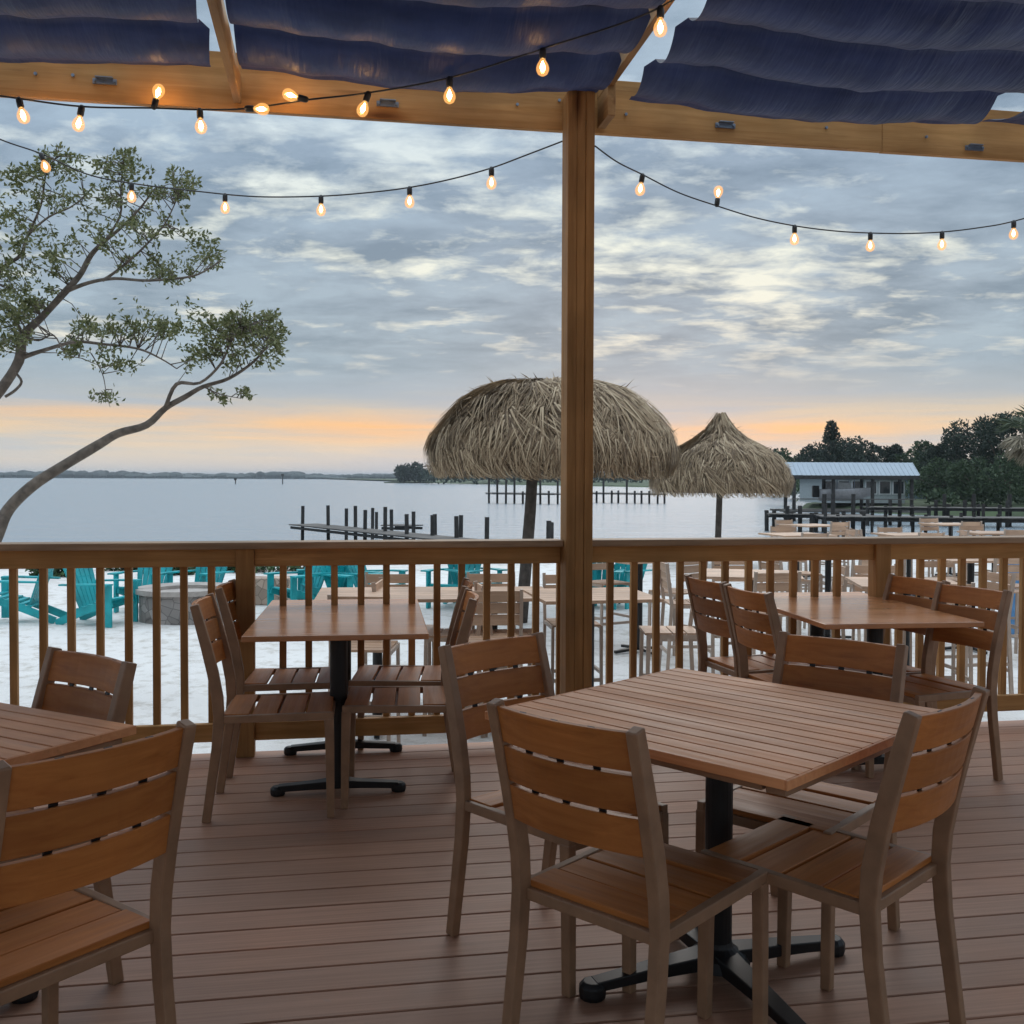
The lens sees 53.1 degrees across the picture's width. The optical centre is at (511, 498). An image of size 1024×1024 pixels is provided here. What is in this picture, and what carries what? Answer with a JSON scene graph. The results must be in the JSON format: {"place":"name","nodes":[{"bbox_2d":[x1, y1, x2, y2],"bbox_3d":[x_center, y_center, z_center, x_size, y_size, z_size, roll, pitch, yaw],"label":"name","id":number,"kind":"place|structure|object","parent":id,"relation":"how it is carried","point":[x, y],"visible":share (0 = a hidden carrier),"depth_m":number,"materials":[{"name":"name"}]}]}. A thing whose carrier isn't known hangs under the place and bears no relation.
{"place":"outdoors","nodes":[
{"label":"outdoors","id":0,"kind":"place"},
{"bbox_2d":[255,576,289,604],"bbox_3d":[-3.815,1.439,16.061,0.700,0.420,0.400,0,1,0],"label":"fire pit","id":1,"kind":"object","parent":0,"point":[260,590],"visible":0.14,"depth_m":15.86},
{"bbox_2d":[384,482,433,482],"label":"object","id":2,"kind":"structure","parent":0,"point":[407,482],"depth_m":519.95,"materials":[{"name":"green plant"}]},
{"bbox_2d":[393,462,415,482],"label":"leafy tree","id":3,"kind":"object","parent":2,"relation":"on","point":[402,473],"visible":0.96,"depth_m":517.74,"materials":[{"name":"green plant"}]},
{"bbox_2d":[0,478,1023,541],"bbox_3d":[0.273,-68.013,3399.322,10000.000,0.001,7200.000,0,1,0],"label":"water","id":4,"kind":"structure","parent":0,"point":[95,509],"depth_m":95.29,"materials":[{"name":"grey liquid"}]},
{"bbox_2d":[289,505,553,539],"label":"pier","id":5,"kind":"structure","parent":4,"relation":"in","point":[406,534],"depth_m":43.47,"materials":[{"name":"brown wood"}]},
{"bbox_2d":[485,478,560,503],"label":"pier","id":6,"kind":"structure","parent":4,"relation":"in","point":[513,493],"depth_m":123.45,"materials":[{"name":"brown wood"}]},
{"bbox_2d":[593,478,667,503],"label":"pier","id":7,"kind":"structure","parent":4,"relation":"in","point":[617,493],"depth_m":127.73,"materials":[{"name":"brown wood"}]},
{"bbox_2d":[764,494,873,532],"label":"pier","id":8,"kind":"structure","parent":4,"relation":"in","point":[789,515],"depth_m":60.72,"materials":[{"name":"brown wood"}]},
{"bbox_2d":[770,462,926,520],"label":"boathouse","id":9,"kind":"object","parent":4,"relation":"in","point":[899,472],"visible":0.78,"depth_m":76.89,"materials":[{"name":"metal"}]},
{"bbox_2d":[812,475,870,500],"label":"motor boat","id":10,"kind":"object","parent":9,"relation":"hanging from","point":[844,490],"visible":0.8,"depth_m":77.52,"materials":[{"name":"metal"}]},
{"bbox_2d":[816,504,1023,536],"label":"pier","id":11,"kind":"structure","parent":4,"relation":"in","point":[997,519],"depth_m":48.96,"materials":[{"name":"brown wood"}]},
{"bbox_2d":[863,494,1023,527],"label":"pier","id":12,"kind":"structure","parent":4,"relation":"in","point":[946,509],"depth_m":68.76,"materials":[{"name":"brown wood"}]},
{"bbox_2d":[0,559,1023,753],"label":"beach","id":13,"kind":"structure","parent":0,"point":[267,654],"depth_m":11.73,"materials":[{"name":"sand"}]},
{"bbox_2d":[0,569,66,623],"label":"adirondack chair","id":14,"kind":"object","parent":13,"relation":"on","point":[26,605],"visible":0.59,"depth_m":13.81,"materials":[{"name":"teal plastic"}]},
{"bbox_2d":[54,568,141,627],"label":"adirondack chair","id":15,"kind":"object","parent":13,"relation":"on","point":[86,591],"visible":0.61,"depth_m":13.70,"materials":[{"name":"teal plastic"}]},
{"bbox_2d":[107,567,174,612],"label":"adirondack chair","id":16,"kind":"object","parent":13,"relation":"on","point":[141,574],"visible":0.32,"depth_m":15.37,"materials":[{"name":"teal plastic"}]},
{"bbox_2d":[0,141,291,541],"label":"mangrove tree","id":17,"kind":"object","parent":13,"relation":"on","point":[245,327],"visible":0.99,"depth_m":9.54,"materials":[{"name":"green plant"}]},
{"bbox_2d":[135,582,232,624],"bbox_3d":[-4.524,1.459,14.223,1.340,0.470,1.340,0,1,0],"label":"fire pit","id":18,"kind":"object","parent":13,"relation":"on","point":[170,603],"visible":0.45,"depth_m":13.68,"materials":[{"name":"stone"}]},
{"bbox_2d":[167,567,233,582],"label":"adirondack chair","id":19,"kind":"object","parent":13,"relation":"on","point":[203,575],"visible":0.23,"depth_m":15.59,"materials":[{"name":"teal plastic"}]},
{"bbox_2d":[227,566,304,573],"bbox_3d":[-5.080,1.303,21.397,2.032,0.710,1.270,0,1,0],"label":"beach shrub","id":20,"kind":"object","parent":13,"relation":"on","point":[270,568],"visible":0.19,"depth_m":21.15,"materials":[{"name":"green plant"}]},
{"bbox_2d":[263,566,323,605],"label":"adirondack chair","id":21,"kind":"object","parent":13,"relation":"on","point":[293,593],"visible":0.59,"depth_m":15.17,"materials":[{"name":"teal plastic"}]},
{"bbox_2d":[320,565,382,587],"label":"adirondack chair","id":22,"kind":"object","parent":13,"relation":"on","point":[341,569],"visible":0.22,"depth_m":15.19,"materials":[{"name":"teal plastic"}]},
{"bbox_2d":[327,594,400,742],"bbox_3d":[-1.056,1.241,7.345,0.444,1.163,0.486,0,1,3],"label":"bar stool","id":23,"kind":"object","parent":13,"relation":"on","point":[373,646],"visible":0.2,"depth_m":7.26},
{"bbox_2d":[314,587,432,738],"bbox_3d":[-1.055,1.270,8.028,0.920,1.062,0.869,0,1,-7],"label":"bar table","id":24,"kind":"object","parent":13,"relation":"on","point":[423,594],"visible":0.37,"depth_m":8.00,"materials":[{"name":"beige wood"}]},
{"bbox_2d":[341,565,407,586],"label":"adirondack chair","id":25,"kind":"object","parent":13,"relation":"on","point":[352,569],"visible":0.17,"depth_m":15.32,"materials":[{"name":"teal plastic"}]},
{"bbox_2d":[364,572,407,664],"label":"bar stool","id":26,"kind":"object","parent":13,"relation":"on","point":[394,578],"visible":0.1,"depth_m":8.86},
{"bbox_2d":[421,564,482,608],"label":"adirondack chair","id":27,"kind":"object","parent":13,"relation":"on","point":[470,568],"visible":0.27,"depth_m":15.42,"materials":[{"name":"teal plastic"}]},
{"bbox_2d":[422,580,491,737],"bbox_3d":[-0.423,1.236,8.025,0.486,1.163,0.444,0,1,5],"label":"bar stool","id":28,"kind":"object","parent":13,"relation":"on","point":[444,633],"visible":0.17,"depth_m":7.83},
{"bbox_2d":[443,564,506,603],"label":"adirondack chair","id":29,"kind":"object","parent":13,"relation":"on","point":[452,570],"visible":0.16,"depth_m":15.73,"materials":[{"name":"teal plastic"}]},
{"bbox_2d":[440,586,543,700],"bbox_3d":[-0.155,1.292,8.329,0.920,1.062,0.869,0,1,-7],"label":"bar table","id":30,"kind":"object","parent":13,"relation":"on","point":[449,594],"visible":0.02,"depth_m":8.30,"materials":[{"name":"wood"}]},
{"bbox_2d":[466,572,518,697],"bbox_3d":[-0.158,1.238,8.939,0.444,1.163,0.486,0,1,-8],"label":"bar stool","id":31,"kind":"object","parent":13,"relation":"on","point":[494,578],"visible":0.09,"depth_m":9.13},
{"bbox_2d":[465,589,522,707],"bbox_3d":[-0.153,1.234,7.696,0.444,1.163,0.486,0,1,-4],"label":"bar stool","id":32,"kind":"object","parent":13,"relation":"on","point":[500,611],"visible":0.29,"depth_m":7.49,"materials":[{"name":"wood"}]},
{"bbox_2d":[473,581,540,736],"bbox_3d":[-0.029,1.245,8.078,0.486,1.163,0.444,0,1,-12],"label":"bar stool","id":33,"kind":"object","parent":13,"relation":"on","point":[526,631],"visible":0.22,"depth_m":8.14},
{"bbox_2d":[422,373,680,622],"bbox_3d":[0.503,0.009,14.024,3.600,3.432,3.611,0,1,0],"label":"thatched parasol","id":34,"kind":"object","parent":13,"relation":"on","point":[499,428],"visible":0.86,"depth_m":12.76,"materials":[{"name":"beige plant"}]},
{"bbox_2d":[542,573,602,685],"bbox_3d":[0.512,1.234,8.773,0.444,1.163,0.486,0,1,-8],"label":"bar stool","id":35,"kind":"object","parent":13,"relation":"on","point":[550,623],"visible":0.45,"depth_m":8.59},
{"bbox_2d":[523,587,663,686],"bbox_3d":[0.615,1.285,8.129,0.920,1.062,0.869,0,1,-11],"label":"bar table","id":36,"kind":"object","parent":13,"relation":"on","point":[548,595],"visible":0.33,"depth_m":8.07,"materials":[{"name":"beige wood"}]},
{"bbox_2d":[592,563,629,625],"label":"bar stool","id":37,"kind":"object","parent":13,"relation":"on","point":[598,566],"visible":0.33,"depth_m":12.04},
{"bbox_2d":[592,564,651,608],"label":"adirondack chair","id":38,"kind":"object","parent":13,"relation":"on","point":[624,576],"visible":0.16,"depth_m":15.80,"materials":[{"name":"teal plastic"}]},
{"bbox_2d":[614,562,671,654],"bbox_3d":[1.445,1.202,11.628,0.920,1.062,0.869,0,1,-29],"label":"bar table","id":39,"kind":"object","parent":13,"relation":"on","point":[639,605],"visible":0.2,"depth_m":11.59,"materials":[{"name":"beige metal"}]},
{"bbox_2d":[639,578,697,675],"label":"bar stool","id":40,"kind":"object","parent":13,"relation":"on","point":[689,632],"visible":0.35,"depth_m":8.20,"materials":[{"name":"wood"}]},
{"bbox_2d":[648,562,707,657],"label":"bar stool","id":41,"kind":"object","parent":13,"relation":"on","point":[693,568],"visible":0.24,"depth_m":11.04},
{"bbox_2d":[660,562,714,673],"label":"bar stool","id":42,"kind":"object","parent":13,"relation":"on","point":[665,581],"visible":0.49,"depth_m":9.82,"materials":[{"name":"wood"}]},
{"bbox_2d":[648,412,796,565],"bbox_3d":[4.716,-0.200,22.998,3.364,3.498,3.384,0,1,0],"label":"thatched parasol","id":43,"kind":"object","parent":13,"relation":"on","point":[721,454],"visible":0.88,"depth_m":21.86,"materials":[{"name":"beige plant"}]},
{"bbox_2d":[710,561,762,671],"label":"bar stool","id":44,"kind":"object","parent":13,"relation":"on","point":[730,567],"visible":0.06,"depth_m":10.88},
{"bbox_2d":[707,568,803,591],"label":"bar table","id":45,"kind":"object","parent":13,"relation":"on","point":[736,574],"visible":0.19,"depth_m":9.99,"materials":[{"name":"wood"}]},
{"bbox_2d":[752,571,801,654],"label":"bar stool","id":46,"kind":"object","parent":13,"relation":"on","point":[761,577],"visible":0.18,"depth_m":9.19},
{"bbox_2d":[756,561,810,635],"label":"bar stool","id":47,"kind":"object","parent":13,"relation":"on","point":[777,566],"visible":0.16,"depth_m":12.35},
{"bbox_2d":[799,566,849,638],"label":"bar stool","id":48,"kind":"object","parent":13,"relation":"on","point":[845,571],"visible":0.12,"depth_m":9.81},
{"bbox_2d":[821,521,849,581],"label":"bar stool","id":49,"kind":"object","parent":13,"relation":"on","point":[837,530],"visible":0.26,"depth_m":19.73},
{"bbox_2d":[824,560,850,638],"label":"bar table","id":50,"kind":"object","parent":13,"relation":"on","point":[827,632],"visible":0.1,"depth_m":12.59,"materials":[{"name":"black metal"}]},
{"bbox_2d":[851,563,911,665],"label":"bar stool","id":51,"kind":"object","parent":13,"relation":"on","point":[859,569],"visible":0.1,"depth_m":10.04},
{"bbox_2d":[845,577,956,665],"bbox_3d":[3.545,1.283,9.229,0.920,1.062,0.869,0,1,9],"label":"bar table","id":52,"kind":"object","parent":13,"relation":"on","point":[861,582],"visible":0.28,"depth_m":9.21,"materials":[{"name":"wood"}]},
{"bbox_2d":[903,582,974,683],"bbox_3d":[3.542,1.252,8.536,0.444,1.163,0.486,0,1,5],"label":"bar stool","id":53,"kind":"object","parent":13,"relation":"on","point":[969,679],"visible":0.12,"depth_m":8.35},
{"bbox_2d":[930,558,993,653],"bbox_3d":[5.295,1.212,11.828,0.920,1.062,0.869,0,1,-6],"label":"bar table","id":54,"kind":"object","parent":13,"relation":"on","point":[970,568],"visible":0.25,"depth_m":11.78,"materials":[{"name":"wood"}]},
{"bbox_2d":[945,570,1015,693],"bbox_3d":[4.179,1.239,9.231,0.486,1.163,0.444,0,1,-8],"label":"bar stool","id":55,"kind":"object","parent":13,"relation":"on","point":[992,576],"visible":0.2,"depth_m":9.05,"materials":[{"name":"wood"}]},
{"bbox_2d":[975,558,1018,636],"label":"bar stool","id":56,"kind":"object","parent":13,"relation":"on","point":[1013,568],"visible":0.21,"depth_m":10.89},
{"bbox_2d":[995,405,1023,467],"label":"palm tree","id":57,"kind":"object","parent":13,"relation":"on","point":[1016,441],"visible":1,"depth_m":40.05,"materials":[{"name":"green plant"}]},
{"bbox_2d":[1008,583,1018,653],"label":"bar stool","id":58,"kind":"object","parent":13,"relation":"on","point":[1016,617],"visible":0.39,"depth_m":11.62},
{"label":"deck base","id":59,"kind":"structure","parent":13,"relation":"on","visible":0},
{"bbox_2d":[0,720,1023,1023],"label":"wooden deck","id":60,"kind":"structure","parent":59,"relation":"on","point":[294,908],"depth_m":3.21,"materials":[{"name":"wood"}]},
{"bbox_2d":[0,703,135,1003],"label":"square table","id":61,"kind":"object","parent":60,"relation":"on","point":[28,734],"visible":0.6,"depth_m":2.60,"materials":[{"name":"brown wood"}]},
{"bbox_2d":[0,646,136,984],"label":"patio chair","id":62,"kind":"object","parent":60,"relation":"on","point":[113,676],"visible":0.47,"depth_m":2.94,"materials":[{"name":"brown wood"}]},
{"bbox_2d":[0,719,195,1023],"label":"patio chair","id":63,"kind":"object","parent":60,"relation":"on","point":[59,921],"visible":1,"depth_m":2.04,"materials":[{"name":"brown wood"}]},
{"bbox_2d":[190,593,334,822],"bbox_3d":[-1.041,0.857,4.327,0.587,0.880,0.421,0,1,-8],"label":"patio chair","id":64,"kind":"object","parent":60,"relation":"on","point":[278,707],"visible":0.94,"depth_m":4.17,"materials":[{"name":"brown wood"}]},
{"bbox_2d":[215,579,329,777],"bbox_3d":[-1.116,0.844,4.937,0.587,0.880,0.421,0,1,-7],"label":"patio chair","id":65,"kind":"object","parent":60,"relation":"on","point":[296,678],"visible":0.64,"depth_m":4.75,"materials":[{"name":"brown wood"}]},
{"bbox_2d":[0,539,563,757],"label":"deck railing","id":66,"kind":"object","parent":60,"relation":"on","point":[245,558],"visible":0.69,"depth_m":5.06,"materials":[{"name":"brown wood"}]},
{"bbox_2d":[241,599,428,796],"bbox_3d":[-0.804,0.916,4.820,0.760,0.740,1.240,0,1,-7],"label":"rectangular table","id":67,"kind":"object","parent":60,"relation":"on","point":[342,625],"visible":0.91,"depth_m":4.49,"materials":[{"name":"brown wood"}]},
{"bbox_2d":[341,588,478,808],"bbox_3d":[-0.440,0.856,4.504,0.587,0.880,0.421,0,1,-5],"label":"patio chair","id":68,"kind":"object","parent":60,"relation":"on","point":[395,699],"visible":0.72,"depth_m":4.35,"materials":[{"name":"brown wood"}]},
{"bbox_2d":[348,577,472,771],"bbox_3d":[-0.485,0.845,5.020,0.587,0.880,0.421,0,1,-2],"label":"patio chair","id":69,"kind":"object","parent":60,"relation":"on","point":[390,675],"visible":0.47,"depth_m":4.92,"materials":[{"name":"brown wood"}]},
{"bbox_2d":[0,0,1023,693],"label":"pergola","id":70,"kind":"object","parent":60,"relation":"on","point":[578,120],"visible":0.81,"depth_m":5.22,"materials":[{"name":"brown wood"}]},
{"bbox_2d":[0,0,210,66],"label":"shade canopy","id":71,"kind":"object","parent":70,"relation":"attached to","point":[154,32],"visible":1,"depth_m":4.47,"materials":[{"name":"blue fabric"}]},
{"bbox_2d":[0,139,561,212],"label":"string lights","id":72,"kind":"object","parent":70,"relation":"hanging from","point":[225,196],"visible":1,"depth_m":6.18,"materials":[{"name":"black"}]},
{"bbox_2d":[0,0,674,129],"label":"string lights","id":73,"kind":"object","parent":70,"relation":"hanging from","point":[306,99],"visible":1,"depth_m":4.80,"materials":[{"name":"black"}]},
{"bbox_2d":[225,0,665,93],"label":"shade canopy","id":74,"kind":"object","parent":70,"relation":"attached to","point":[389,43],"visible":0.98,"depth_m":4.46,"materials":[{"name":"blue fabric"}]},
{"bbox_2d":[595,145,1023,247],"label":"string lights","id":75,"kind":"object","parent":70,"relation":"hanging from","point":[794,227],"visible":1,"depth_m":6.36,"materials":[{"name":"black"}]},
{"bbox_2d":[629,0,1023,124],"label":"shade canopy","id":76,"kind":"object","parent":70,"relation":"attached to","point":[874,62],"visible":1,"depth_m":4.64,"materials":[{"name":"blue fabric"}]},
{"bbox_2d":[438,632,668,997],"bbox_3d":[0.110,0.888,3.079,0.421,0.880,0.587,-1,2,-42],"label":"patio chair","id":77,"kind":"object","parent":60,"relation":"on","point":[469,689],"visible":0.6,"depth_m":3.11,"materials":[{"name":"brown wood"}]},
{"bbox_2d":[486,698,768,1023],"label":"patio chair","id":78,"kind":"object","parent":60,"relation":"on","point":[638,879],"visible":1,"depth_m":2.29,"materials":[{"name":"brown wood"}]},
{"bbox_2d":[485,668,940,1023],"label":"square table","id":79,"kind":"object","parent":60,"relation":"on","point":[722,734],"visible":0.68,"depth_m":2.78,"materials":[{"name":"brown wood"}]},
{"bbox_2d":[684,574,809,676],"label":"patio chair","id":80,"kind":"object","parent":60,"relation":"on","point":[757,663],"visible":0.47,"depth_m":5.26,"materials":[{"name":"brown wood"}]},
{"bbox_2d":[723,583,873,777],"bbox_3d":[1.345,0.855,4.870,0.587,0.880,0.421,0,1,-16],"label":"patio chair","id":81,"kind":"object","parent":60,"relation":"on","point":[741,618],"visible":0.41,"depth_m":4.76,"materials":[{"name":"brown wood"}]},
{"bbox_2d":[695,631,908,990],"bbox_3d":[0.893,0.890,3.120,0.421,0.880,0.587,1,2,41],"label":"patio chair","id":82,"kind":"object","parent":60,"relation":"on","point":[827,808],"visible":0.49,"depth_m":3.15,"materials":[{"name":"brown wood"}]},
{"bbox_2d":[592,536,1023,711],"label":"deck railing","id":83,"kind":"object","parent":60,"relation":"on","point":[879,554],"visible":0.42,"depth_m":5.59,"materials":[{"name":"brown wood"}]},
{"bbox_2d":[697,685,989,1023],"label":"patio chair","id":84,"kind":"object","parent":60,"relation":"on","point":[871,875],"visible":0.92,"depth_m":2.48,"materials":[{"name":"brown wood"}]},
{"bbox_2d":[763,592,983,764],"bbox_3d":[1.696,0.917,5.235,0.760,0.740,1.240,0,1,-7],"label":"rectangular table","id":85,"kind":"object","parent":60,"relation":"on","point":[824,611],"visible":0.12,"depth_m":4.93,"materials":[{"name":"brown wood"}]},
{"bbox_2d":[808,573,950,708],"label":"patio chair","id":86,"kind":"object","parent":60,"relation":"on","point":[918,587],"visible":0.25,"depth_m":5.34,"materials":[{"name":"brown wood"}]},
{"bbox_2d":[851,582,1012,790],"bbox_3d":[1.976,0.859,4.820,0.587,0.880,0.421,0,1,-23],"label":"patio chair","id":87,"kind":"object","parent":60,"relation":"on","point":[925,688],"visible":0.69,"depth_m":4.80,"materials":[{"name":"brown wood"}]},
{"bbox_2d":[0,0,1023,474],"label":"sky","id":88,"kind":"structure","parent":0,"point":[393,309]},
{"bbox_2d":[326,478,1023,516],"bbox_3d":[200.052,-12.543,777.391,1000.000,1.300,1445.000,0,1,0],"label":"shore land","id":89,"kind":"structure","parent":0,"point":[817,505],"depth_m":102.27,"materials":[{"name":"green plant"}]},
{"bbox_2d":[0,470,621,479],"bbox_3d":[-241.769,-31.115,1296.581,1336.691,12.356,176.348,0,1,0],"label":"shoreline trees","id":90,"kind":"object","parent":89,"relation":"on","point":[160,475],"visible":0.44,"depth_m":1232.52,"materials":[{"name":"plant"}]},
{"bbox_2d":[418,446,1023,483],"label":"woods","id":91,"kind":"object","parent":89,"relation":"on","point":[426,474],"visible":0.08,"depth_m":448.39,"materials":[{"name":"green plant"}]},
{"bbox_2d":[794,441,826,461],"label":"leafy tree","id":92,"kind":"object","parent":89,"relation":"on","point":[814,453],"visible":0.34,"depth_m":148.84,"materials":[{"name":"green plant"}]},
{"bbox_2d":[817,420,844,461],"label":"conifer tree","id":93,"kind":"object","parent":89,"relation":"on","point":[830,435],"visible":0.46,"depth_m":139.32,"materials":[{"name":"green plant"}]},
{"bbox_2d":[822,435,867,462],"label":"leafy tree","id":94,"kind":"object","parent":89,"relation":"on","point":[844,446],"visible":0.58,"depth_m":136.44,"materials":[{"name":"green plant"}]},
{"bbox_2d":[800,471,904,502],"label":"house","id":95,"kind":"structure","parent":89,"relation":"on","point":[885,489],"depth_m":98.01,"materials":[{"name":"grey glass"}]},
{"bbox_2d":[842,440,888,462],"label":"leafy tree","id":96,"kind":"object","parent":89,"relation":"on","point":[867,454],"visible":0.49,"depth_m":135.07,"materials":[{"name":"green plant"}]},
{"bbox_2d":[879,443,904,462],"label":"leafy tree","id":97,"kind":"object","parent":89,"relation":"on","point":[894,449],"visible":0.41,"depth_m":129.51,"materials":[{"name":"green plant"}]},
{"bbox_2d":[763,470,1023,506],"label":"undergrowth","id":98,"kind":"object","parent":89,"relation":"on","point":[999,497],"visible":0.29,"depth_m":91.85,"materials":[{"name":"green plant"}]},
{"bbox_2d":[908,439,947,498],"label":"leafy tree","id":99,"kind":"object","parent":89,"relation":"on","point":[918,445],"visible":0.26,"depth_m":117.16,"materials":[{"name":"green plant"}]},
{"bbox_2d":[906,456,953,495],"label":"leafy tree","id":100,"kind":"object","parent":89,"relation":"on","point":[935,479],"visible":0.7,"depth_m":95.18,"materials":[{"name":"green plant"}]},
{"bbox_2d":[914,431,956,477],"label":"leafy tree","id":101,"kind":"object","parent":89,"relation":"on","point":[937,450],"visible":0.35,"depth_m":110.90,"materials":[{"name":"green plant"}]},
{"bbox_2d":[941,418,987,466],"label":"leafy tree","id":102,"kind":"object","parent":89,"relation":"on","point":[956,436],"visible":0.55,"depth_m":107.21,"materials":[{"name":"green plant"}]},
{"bbox_2d":[942,456,998,506],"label":"leafy tree","id":103,"kind":"object","parent":89,"relation":"on","point":[961,475],"visible":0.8,"depth_m":91.61,"materials":[{"name":"green plant"}]},
{"bbox_2d":[950,413,999,474],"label":"leafy tree","id":104,"kind":"object","parent":89,"relation":"on","point":[983,419],"visible":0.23,"depth_m":105.42,"materials":[{"name":"green plant"}]},
{"bbox_2d":[966,411,1017,483],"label":"leafy tree","id":105,"kind":"object","parent":89,"relation":"on","point":[991,423],"visible":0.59,"depth_m":101.69,"materials":[{"name":"green plant"}]},
{"bbox_2d":[975,450,1023,499],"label":"leafy tree","id":106,"kind":"object","parent":89,"relation":"on","point":[1004,478],"visible":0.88,"depth_m":87.22,"materials":[{"name":"green plant"}]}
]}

